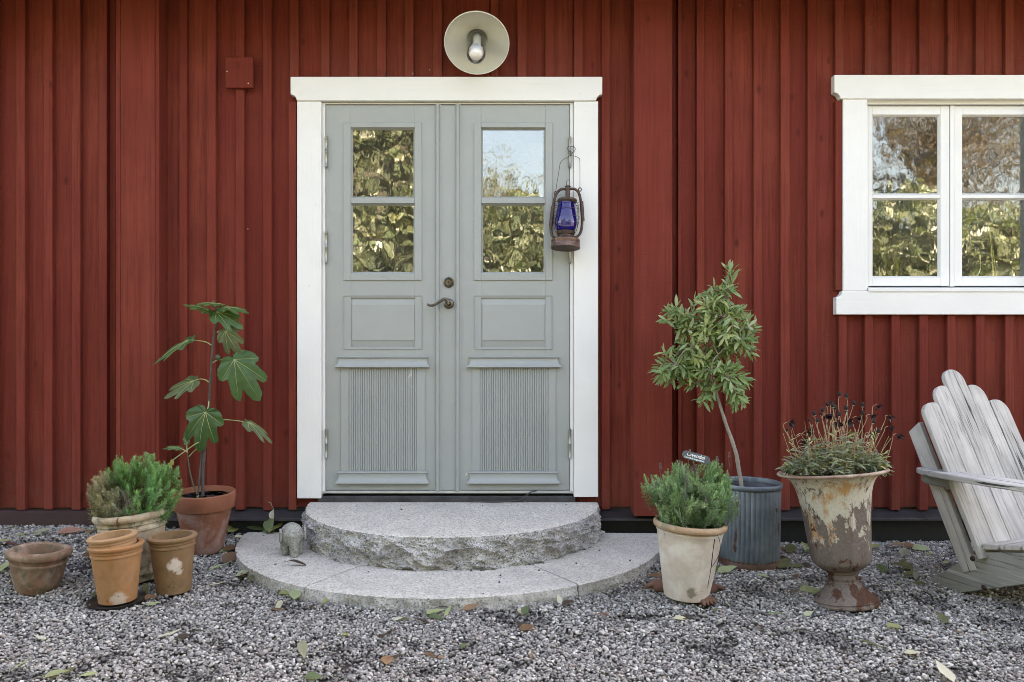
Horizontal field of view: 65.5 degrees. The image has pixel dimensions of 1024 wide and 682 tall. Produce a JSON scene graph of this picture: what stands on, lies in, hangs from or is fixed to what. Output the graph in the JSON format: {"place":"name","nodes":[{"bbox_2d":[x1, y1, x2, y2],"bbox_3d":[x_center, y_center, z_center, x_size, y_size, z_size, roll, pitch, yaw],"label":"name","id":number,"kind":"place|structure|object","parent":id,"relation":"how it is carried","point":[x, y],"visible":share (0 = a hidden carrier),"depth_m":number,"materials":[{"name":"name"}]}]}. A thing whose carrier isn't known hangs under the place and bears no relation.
{"place":"outdoors","nodes":[
{"label":"outdoors","id":0,"kind":"place"},
{"bbox_2d":[0,501,1023,681],"bbox_3d":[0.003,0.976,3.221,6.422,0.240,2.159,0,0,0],"label":"gravel","id":1,"kind":"structure","parent":0,"point":[194,599],"depth_m":2.87,"materials":[{"name":"grey gravel"}]},
{"bbox_2d":[0,561,8,570],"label":"fallen leaf","id":2,"kind":"object","parent":1,"relation":"on","point":[4,565],"visible":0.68,"depth_m":3.55,"materials":[{"name":"green plant"}]},
{"bbox_2d":[6,541,19,544],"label":"fallen leaf","id":3,"kind":"object","parent":1,"relation":"on","point":[10,543],"visible":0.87,"depth_m":3.86,"materials":[{"name":"brown plant"}]},
{"bbox_2d":[4,541,72,595],"bbox_3d":[-1.979,0.957,3.336,0.241,0.194,0.226,0,0,0],"label":"flower pot","id":4,"kind":"object","parent":1,"relation":"on","point":[36,568],"visible":1,"depth_m":3.27,"materials":[{"name":"ceramic"}]},
{"bbox_2d":[34,635,45,639],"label":"fallen leaf","id":5,"kind":"object","parent":1,"relation":"on","point":[41,637],"visible":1,"depth_m":2.79,"materials":[{"name":"beige plant"}]},
{"bbox_2d":[30,528,50,533],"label":"fallen leaf","id":6,"kind":"object","parent":1,"relation":"on","point":[44,529],"visible":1,"depth_m":4.05,"materials":[{"name":"green plant"}]},
{"bbox_2d":[37,669,68,677],"bbox_3d":[-1.432,1.040,2.488,0.099,0.021,0.031,0,0,0],"label":"fallen leaf","id":7,"kind":"object","parent":1,"relation":"on","point":[54,672],"visible":1,"depth_m":2.49,"materials":[{"name":"plant"}]},
{"bbox_2d":[51,527,84,534],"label":"fallen leaf","id":8,"kind":"object","parent":1,"relation":"on","point":[69,529],"visible":1,"depth_m":4.07,"materials":[{"name":"brown plant"}]},
{"bbox_2d":[64,666,74,675],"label":"fallen leaf","id":9,"kind":"object","parent":1,"relation":"on","point":[70,669],"visible":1,"depth_m":2.52,"materials":[{"name":"green plant"}]},
{"bbox_2d":[75,671,96,677],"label":"fallen leaf","id":10,"kind":"object","parent":1,"relation":"on","point":[89,673],"visible":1,"depth_m":2.49,"materials":[{"name":"green plant"}]},
{"bbox_2d":[86,590,146,612],"bbox_3d":[-1.582,1.044,3.190,0.218,0.024,0.218,-1,2,0],"label":"plant saucer","id":11,"kind":"object","parent":1,"relation":"on","point":[96,606],"visible":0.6,"depth_m":3.15,"materials":[{"name":"metal"}]},
{"bbox_2d":[87,537,144,605],"bbox_3d":[-1.586,0.923,3.190,0.208,0.237,0.208,0,0,0],"label":"clay flowerpot","id":12,"kind":"object","parent":11,"relation":"on","point":[116,572],"visible":0.91,"depth_m":3.12,"materials":[{"name":"orange ceramic"}]},
{"bbox_2d":[86,529,137,548],"bbox_3d":[-1.598,0.883,3.186,0.185,0.233,0.185,0,0,0],"label":"clay flowerpot","id":13,"kind":"object","parent":12,"relation":"in","point":[115,538],"visible":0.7,"depth_m":3.15,"materials":[{"name":"orange ceramic"}]},
{"bbox_2d":[92,503,168,582],"bbox_3d":[-1.671,0.892,3.499,0.311,0.319,0.314,0,0,0],"label":"clay flowerpot","id":14,"kind":"object","parent":1,"relation":"on","point":[146,525],"visible":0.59,"depth_m":3.41,"materials":[{"name":"ceramic"}]},
{"bbox_2d":[86,453,182,529],"bbox_3d":[-1.665,0.667,3.487,0.434,0.370,0.291,0,0,0],"label":"lavender","id":15,"kind":"object","parent":14,"relation":"in","point":[112,502],"visible":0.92,"depth_m":3.47,"materials":[{"name":"green plant"}]},
{"bbox_2d":[142,583,148,593],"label":"fallen leaf","id":16,"kind":"object","parent":1,"relation":"on","point":[145,587],"visible":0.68,"depth_m":3.31,"materials":[{"name":"green plant"}]},
{"bbox_2d":[142,594,158,601],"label":"fallen leaf","id":17,"kind":"object","parent":1,"relation":"on","point":[147,596],"visible":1,"depth_m":3.21,"materials":[{"name":"brown plant"}]},
{"bbox_2d":[142,601,158,605],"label":"fallen leaf","id":18,"kind":"object","parent":1,"relation":"on","point":[152,603],"visible":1,"depth_m":3.15,"materials":[{"name":"plant"}]},
{"bbox_2d":[154,629,179,639],"bbox_3d":[-1.219,1.039,2.823,0.093,0.021,0.010,0,0,-33],"label":"fallen leaf","id":19,"kind":"object","parent":1,"relation":"on","point":[170,633],"visible":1,"depth_m":2.83,"materials":[{"name":"beige plant"}]},
{"bbox_2d":[146,530,196,595],"bbox_3d":[-1.425,0.931,3.340,0.197,0.242,0.197,0,0,0],"label":"clay flowerpot","id":20,"kind":"object","parent":1,"relation":"on","point":[172,554],"visible":1,"depth_m":3.28,"materials":[{"name":"orange ceramic"}]},
{"bbox_2d":[177,634,189,638],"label":"fallen leaf","id":21,"kind":"object","parent":1,"relation":"on","point":[182,635],"visible":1,"depth_m":2.81,"materials":[{"name":"plant"}]},
{"bbox_2d":[171,485,235,555],"bbox_3d":[-1.516,0.888,3.920,0.298,0.304,0.298,0,0,0],"label":"clay flowerpot","id":22,"kind":"object","parent":1,"relation":"on","point":[206,517],"visible":0.87,"depth_m":3.84,"materials":[{"name":"ceramic"}]},
{"bbox_2d":[154,300,271,497],"bbox_3d":[-1.475,0.282,3.937,0.581,0.971,0.200,0,0,0],"label":"fig plant","id":23,"kind":"object","parent":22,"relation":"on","point":[239,370],"visible":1,"depth_m":3.91,"materials":[{"name":"green plant"}]},
{"bbox_2d":[217,552,236,564],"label":"fallen leaf","id":24,"kind":"object","parent":1,"relation":"on","point":[228,556],"visible":0.73,"depth_m":3.77,"materials":[{"name":"brown plant"}]},
{"bbox_2d":[219,545,235,553],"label":"fallen leaf","id":25,"kind":"object","parent":1,"relation":"on","point":[228,547],"visible":0.75,"depth_m":3.94,"materials":[{"name":"brown plant"}]},
{"bbox_2d":[226,525,238,533],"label":"fallen leaf","id":26,"kind":"object","parent":1,"relation":"on","point":[230,528],"visible":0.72,"depth_m":4.24,"materials":[{"name":"green plant"}]},
{"bbox_2d":[233,570,246,575],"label":"fallen leaf","id":27,"kind":"object","parent":1,"relation":"on","point":[240,572],"visible":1,"depth_m":3.58,"materials":[{"name":"green plant"}]},
{"bbox_2d":[263,502,273,530],"bbox_3d":[-1.279,0.923,4.196,0.072,0.156,0.024,0,0,16],"label":"seedling","id":28,"kind":"object","parent":1,"relation":"on","point":[268,524],"visible":1,"depth_m":4.20,"materials":[{"name":"green plant"}]},
{"bbox_2d":[275,600,282,607],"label":"fallen leaf","id":29,"kind":"object","parent":1,"relation":"on","point":[279,604],"visible":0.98,"depth_m":3.17,"materials":[{"name":"beige plant"}]},
{"bbox_2d":[279,590,288,593],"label":"fallen leaf","id":30,"kind":"object","parent":1,"relation":"on","point":[283,592],"visible":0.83,"depth_m":3.33,"materials":[{"name":"green plant"}]},
{"bbox_2d":[289,588,300,600],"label":"fallen leaf","id":31,"kind":"object","parent":1,"relation":"on","point":[294,594],"visible":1,"depth_m":3.28,"materials":[{"name":"green plant"}]},
{"bbox_2d":[297,640,307,662],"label":"fallen leaf","id":32,"kind":"object","parent":1,"relation":"on","point":[302,646],"visible":1,"depth_m":2.66,"materials":[{"name":"beige plant"}]},
{"bbox_2d":[301,671,322,678],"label":"fallen leaf","id":33,"kind":"object","parent":1,"relation":"on","point":[312,675],"visible":1,"depth_m":2.47,"materials":[{"name":"green plant"}]},
{"bbox_2d":[381,655,393,668],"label":"fallen leaf","id":34,"kind":"object","parent":1,"relation":"on","point":[386,659],"visible":1,"depth_m":2.59,"materials":[{"name":"brown plant"}]},
{"bbox_2d":[379,628,395,640],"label":"fallen leaf","id":35,"kind":"object","parent":1,"relation":"on","point":[383,635],"visible":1,"depth_m":2.83,"materials":[{"name":"brown plant"}]},
{"bbox_2d":[383,654,403,662],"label":"fallen leaf","id":36,"kind":"object","parent":1,"relation":"on","point":[396,656],"visible":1,"depth_m":2.62,"materials":[{"name":"brown plant"}]},
{"bbox_2d":[425,652,438,658],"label":"fallen leaf","id":37,"kind":"object","parent":1,"relation":"on","point":[430,654],"visible":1,"depth_m":2.65,"materials":[{"name":"brown plant"}]},
{"bbox_2d":[420,609,444,615],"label":"fallen leaf","id":38,"kind":"object","parent":1,"relation":"on","point":[430,611],"visible":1,"depth_m":3.10,"materials":[{"name":"green plant"}]},
{"bbox_2d":[424,612,442,618],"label":"fallen leaf","id":39,"kind":"object","parent":1,"relation":"on","point":[435,615],"visible":1,"depth_m":3.05,"materials":[{"name":"green plant"}]},
{"bbox_2d":[443,606,450,620],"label":"fallen leaf","id":40,"kind":"object","parent":1,"relation":"on","point":[447,610],"visible":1,"depth_m":3.08,"materials":[{"name":"green plant"}]},
{"bbox_2d":[235,532,659,614],"bbox_3d":[-0.312,1.087,3.678,2.192,0.147,1.094,0,0,0],"label":"step","id":41,"kind":"object","parent":1,"relation":"on","point":[609,565],"visible":0.42,"depth_m":3.43,"materials":[{"name":"stone"}]},
{"bbox_2d":[247,526,264,529],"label":"fallen leaf","id":42,"kind":"object","parent":41,"relation":"on","point":[256,527],"visible":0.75,"depth_m":4.25,"materials":[{"name":"green plant"}]},
{"bbox_2d":[265,522,283,534],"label":"fallen leaf","id":43,"kind":"object","parent":41,"relation":"on","point":[276,526],"visible":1,"depth_m":4.22,"materials":[{"name":"green plant"}]},
{"bbox_2d":[279,522,305,557],"bbox_3d":[-1.047,0.940,3.798,0.122,0.146,0.177,0,0,-20],"label":"stone elephant","id":44,"kind":"object","parent":41,"relation":"on","point":[292,537],"visible":1,"depth_m":3.74},
{"bbox_2d":[284,559,305,564],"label":"fallen leaf","id":45,"kind":"object","parent":41,"relation":"on","point":[296,561],"visible":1,"depth_m":3.59,"materials":[{"name":"plant"}]},
{"bbox_2d":[301,502,604,571],"bbox_3d":[-0.316,0.938,3.877,1.592,0.148,0.782,0,0,0],"label":"step","id":46,"kind":"object","parent":41,"relation":"on","point":[444,536],"visible":0.97,"depth_m":3.71,"materials":[{"name":"stone"}]},
{"bbox_2d":[471,490,536,502],"bbox_3d":[-0.043,0.830,4.254,0.354,0.061,0.033,0,0,-2],"label":"cable","id":47,"kind":"object","parent":46,"relation":"on","point":[504,501],"visible":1,"depth_m":4.24,"materials":[{"name":"black rubber"}]},
{"bbox_2d":[459,603,478,610],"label":"fallen leaf","id":48,"kind":"object","parent":1,"relation":"on","point":[469,606],"visible":1,"depth_m":3.14,"materials":[{"name":"brown plant"}]},
{"bbox_2d":[0,0,1023,544],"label":"timber house","id":49,"kind":"structure","parent":1,"relation":"on","point":[346,204],"depth_m":4.29,"materials":[{"name":"red wood"}]},
{"bbox_2d":[325,103,460,491],"bbox_3d":[-0.641,-0.233,4.282,0.730,2.082,0.101,0,0,0],"label":"door leaf","id":50,"kind":"structure","parent":49,"relation":"in","point":[393,339],"depth_m":4.29,"materials":[{"name":"grey paint"}]},
{"bbox_2d":[444,11,509,74],"bbox_3d":[-0.182,-1.532,4.122,0.306,0.256,0.284,0,0,39],"label":"wall lamp","id":51,"kind":"object","parent":49,"relation":"attached to","point":[477,42],"visible":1,"depth_m":4.13,"materials":[{"name":"white metal"}]},
{"bbox_2d":[461,105,571,489],"bbox_3d":[0.015,-0.234,4.296,0.610,2.072,0.072,0,0,0],"label":"door leaf","id":52,"kind":"structure","parent":49,"relation":"in","point":[516,431],"depth_m":4.29,"materials":[{"name":"grey paint"}]},
{"bbox_2d":[549,146,584,251],"bbox_3d":[0.284,-0.760,4.194,0.159,0.566,0.171,0,0,33],"label":"oil lantern","id":53,"kind":"object","parent":49,"relation":"hanging from","point":[565,222],"visible":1,"depth_m":4.17,"materials":[{"name":"blue glass"}]},
{"bbox_2d":[831,75,1023,314],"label":"window","id":54,"kind":"structure","parent":49,"relation":"in","point":[948,98],"depth_m":4.26,"materials":[{"name":"white paint"}]},
{"bbox_2d":[521,605,529,616],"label":"fallen leaf","id":55,"kind":"object","parent":1,"relation":"on","point":[525,610],"visible":1,"depth_m":3.08,"materials":[{"name":"green plant"}]},
{"bbox_2d":[516,624,535,631],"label":"fallen leaf","id":56,"kind":"object","parent":1,"relation":"on","point":[526,626],"visible":1,"depth_m":2.90,"materials":[{"name":"brown plant"}]},
{"bbox_2d":[557,595,562,605],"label":"fallen leaf","id":57,"kind":"object","parent":1,"relation":"on","point":[559,599],"visible":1,"depth_m":3.22,"materials":[{"name":"beige plant"}]},
{"bbox_2d":[561,600,573,605],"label":"fallen leaf","id":58,"kind":"object","parent":1,"relation":"on","point":[564,602],"visible":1,"depth_m":3.19,"materials":[{"name":"plant"}]},
{"bbox_2d":[644,579,663,591],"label":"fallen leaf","id":59,"kind":"object","parent":1,"relation":"on","point":[656,585],"visible":0.7,"depth_m":3.38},
{"bbox_2d":[648,573,661,576],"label":"fallen leaf","id":60,"kind":"object","parent":1,"relation":"on","point":[656,574],"visible":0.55,"depth_m":3.58,"materials":[{"name":"brown plant"}]},
{"bbox_2d":[670,615,688,619],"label":"fallen leaf","id":61,"kind":"object","parent":1,"relation":"on","point":[679,617],"visible":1,"depth_m":3.00,"materials":[{"name":"beige plant"}]},
{"bbox_2d":[681,615,692,621],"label":"fallen leaf","id":62,"kind":"object","parent":1,"relation":"on","point":[687,616],"visible":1,"depth_m":3.01,"materials":[{"name":"plant"}]},
{"bbox_2d":[653,514,727,602],"bbox_3d":[0.722,0.881,3.230,0.296,0.318,0.296,0,0,0],"label":"clay flowerpot","id":63,"kind":"object","parent":1,"relation":"on","point":[688,559],"visible":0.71,"depth_m":3.13,"materials":[{"name":"ceramic"}]},
{"bbox_2d":[640,449,740,534],"bbox_3d":[0.719,0.615,3.221,0.398,0.362,0.342,0,0,-37],"label":"lavender","id":64,"kind":"object","parent":63,"relation":"in","point":[687,500],"visible":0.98,"depth_m":3.17,"materials":[{"name":"green plant"}]},
{"bbox_2d":[682,450,709,474],"bbox_3d":[0.761,0.524,3.281,0.117,0.142,0.032,0,0,0],"label":"plant tag","id":65,"kind":"object","parent":64,"relation":"in","point":[697,457],"visible":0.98,"depth_m":3.29,"materials":[{"name":"black metal"}]},
{"bbox_2d":[696,595,716,605],"bbox_3d":[0.761,1.029,3.192,0.070,0.046,0.108,0,0,-28],"label":"paw foot","id":66,"kind":"object","parent":1,"relation":"on","point":[708,600],"visible":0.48,"depth_m":3.15},
{"bbox_2d":[710,582,723,593],"bbox_3d":[0.830,1.033,3.348,0.115,0.049,0.075,0,0,-35],"label":"paw foot","id":67,"kind":"object","parent":1,"relation":"on","point":[715,587],"visible":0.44,"depth_m":3.33},
{"bbox_2d":[715,565,736,572],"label":"fallen leaf","id":68,"kind":"object","parent":1,"relation":"on","point":[729,568],"visible":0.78,"depth_m":3.59,"materials":[{"name":"green plant"}]},
{"bbox_2d":[718,476,782,571],"bbox_3d":[1.129,0.867,3.790,0.304,0.400,0.304,0,0,0],"label":"zinc bin","id":69,"kind":"object","parent":1,"relation":"on","point":[751,538],"visible":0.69,"depth_m":3.66,"materials":[{"name":"grey metal"}]},
{"bbox_2d":[648,260,761,485],"bbox_3d":[0.920,0.161,3.785,0.560,1.107,0.350,0,0,0],"label":"olive tree","id":70,"kind":"object","parent":69,"relation":"in","point":[706,362],"visible":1,"depth_m":3.77,"materials":[{"name":"green plant"}]},
{"bbox_2d":[776,558,790,569],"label":"fallen leaf","id":71,"kind":"object","parent":1,"relation":"on","point":[783,562],"visible":0.98,"depth_m":3.72,"materials":[{"name":"green plant"}]},
{"bbox_2d":[784,543,796,553],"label":"fallen leaf","id":72,"kind":"object","parent":1,"relation":"on","point":[790,548],"visible":1,"depth_m":4.04,"materials":[{"name":"green plant"}]},
{"bbox_2d":[787,563,803,567],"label":"fallen leaf","id":73,"kind":"object","parent":1,"relation":"on","point":[796,565],"visible":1,"depth_m":3.71,"materials":[{"name":"green plant"}]},
{"bbox_2d":[797,585,814,592],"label":"fallen leaf","id":74,"kind":"object","parent":1,"relation":"on","point":[806,588],"visible":0.95,"depth_m":3.33,"materials":[{"name":"green plant"}]},
{"bbox_2d":[802,611,812,615],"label":"fallen leaf","id":75,"kind":"object","parent":1,"relation":"on","point":[807,613],"visible":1,"depth_m":3.04,"materials":[{"name":"green plant"}]},
{"bbox_2d":[800,562,815,567],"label":"fallen leaf","id":76,"kind":"object","parent":1,"relation":"on","point":[805,564],"visible":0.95,"depth_m":3.72,"materials":[{"name":"brown plant"}]},
{"bbox_2d":[811,589,820,593],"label":"fallen leaf","id":77,"kind":"object","parent":1,"relation":"on","point":[814,591],"visible":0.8,"depth_m":3.30,"materials":[{"name":"green plant"}]},
{"bbox_2d":[777,467,889,611],"bbox_3d":[1.307,0.790,3.256,0.430,0.569,0.429,0,0,0],"label":"iron urn","id":78,"kind":"object","parent":1,"relation":"on","point":[836,511],"visible":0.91,"depth_m":3.13,"materials":[{"name":"metal"}]},
{"bbox_2d":[775,392,903,478],"bbox_3d":[1.327,0.393,3.234,0.526,0.366,0.368,0,0,0],"label":"cosmos plant","id":79,"kind":"object","parent":78,"relation":"in","point":[835,461],"visible":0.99,"depth_m":3.18,"materials":[{"name":"green plant"}]},
{"bbox_2d":[855,639,885,649],"bbox_3d":[1.228,1.042,2.738,0.124,0.018,0.014,0,0,43],"label":"fallen leaf","id":80,"kind":"object","parent":1,"relation":"on","point":[867,641],"visible":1,"depth_m":2.74,"materials":[{"name":"plant"}]},
{"bbox_2d":[876,564,889,573],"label":"fallen leaf","id":81,"kind":"object","parent":1,"relation":"on","point":[882,568],"visible":1,"depth_m":3.64,"materials":[{"name":"green plant"}]},
{"bbox_2d":[884,623,899,628],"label":"fallen leaf","id":82,"kind":"object","parent":1,"relation":"on","point":[894,625],"visible":1,"depth_m":2.91,"materials":[{"name":"green plant"}]},
{"bbox_2d":[887,542,903,546],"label":"fallen leaf","id":83,"kind":"object","parent":1,"relation":"on","point":[897,543],"visible":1,"depth_m":4.14,"materials":[{"name":"brown plant"}]},
{"bbox_2d":[890,562,912,569],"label":"fallen leaf","id":84,"kind":"object","parent":1,"relation":"on","point":[907,565],"visible":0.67,"depth_m":3.67,"materials":[{"name":"green plant"}]},
{"bbox_2d":[899,548,909,555],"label":"fallen leaf","id":85,"kind":"object","parent":1,"relation":"on","point":[902,551],"visible":0.95,"depth_m":3.96,"materials":[{"name":"green plant"}]},
{"bbox_2d":[901,542,913,547],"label":"fallen leaf","id":86,"kind":"object","parent":1,"relation":"on","point":[907,544],"visible":0.92,"depth_m":4.12,"materials":[{"name":"brown plant"}]},
{"bbox_2d":[901,570,916,575],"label":"fallen leaf","id":87,"kind":"object","parent":1,"relation":"on","point":[910,572],"visible":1,"depth_m":3.55,"materials":[{"name":"green plant"}]},
{"bbox_2d":[901,649,920,653],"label":"fallen leaf","id":88,"kind":"object","parent":1,"relation":"on","point":[907,651],"visible":1,"depth_m":2.67,"materials":[{"name":"beige plant"}]},
{"bbox_2d":[913,570,918,580],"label":"fallen leaf","id":89,"kind":"object","parent":1,"relation":"on","point":[915,574],"visible":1,"depth_m":3.52,"materials":[{"name":"green plant"}]},
{"bbox_2d":[909,544,929,549],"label":"fallen leaf","id":90,"kind":"object","parent":1,"relation":"on","point":[919,547],"visible":0.92,"depth_m":4.08,"materials":[{"name":"green plant"}]},
{"bbox_2d":[936,612,950,623],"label":"fallen leaf","id":91,"kind":"object","parent":1,"relation":"on","point":[942,617],"visible":1,"depth_m":2.98,"materials":[{"name":"green plant"}]},
{"bbox_2d":[936,660,955,681],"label":"fallen leaf","id":92,"kind":"object","parent":1,"relation":"on","point":[945,671],"visible":1,"depth_m":2.48,"materials":[{"name":"white plant"}]},
{"bbox_2d":[909,370,1023,592],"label":"garden chair","id":93,"kind":"object","parent":1,"relation":"on","point":[976,438],"visible":1,"depth_m":3.41,"materials":[{"name":"grey wood"}]}
]}

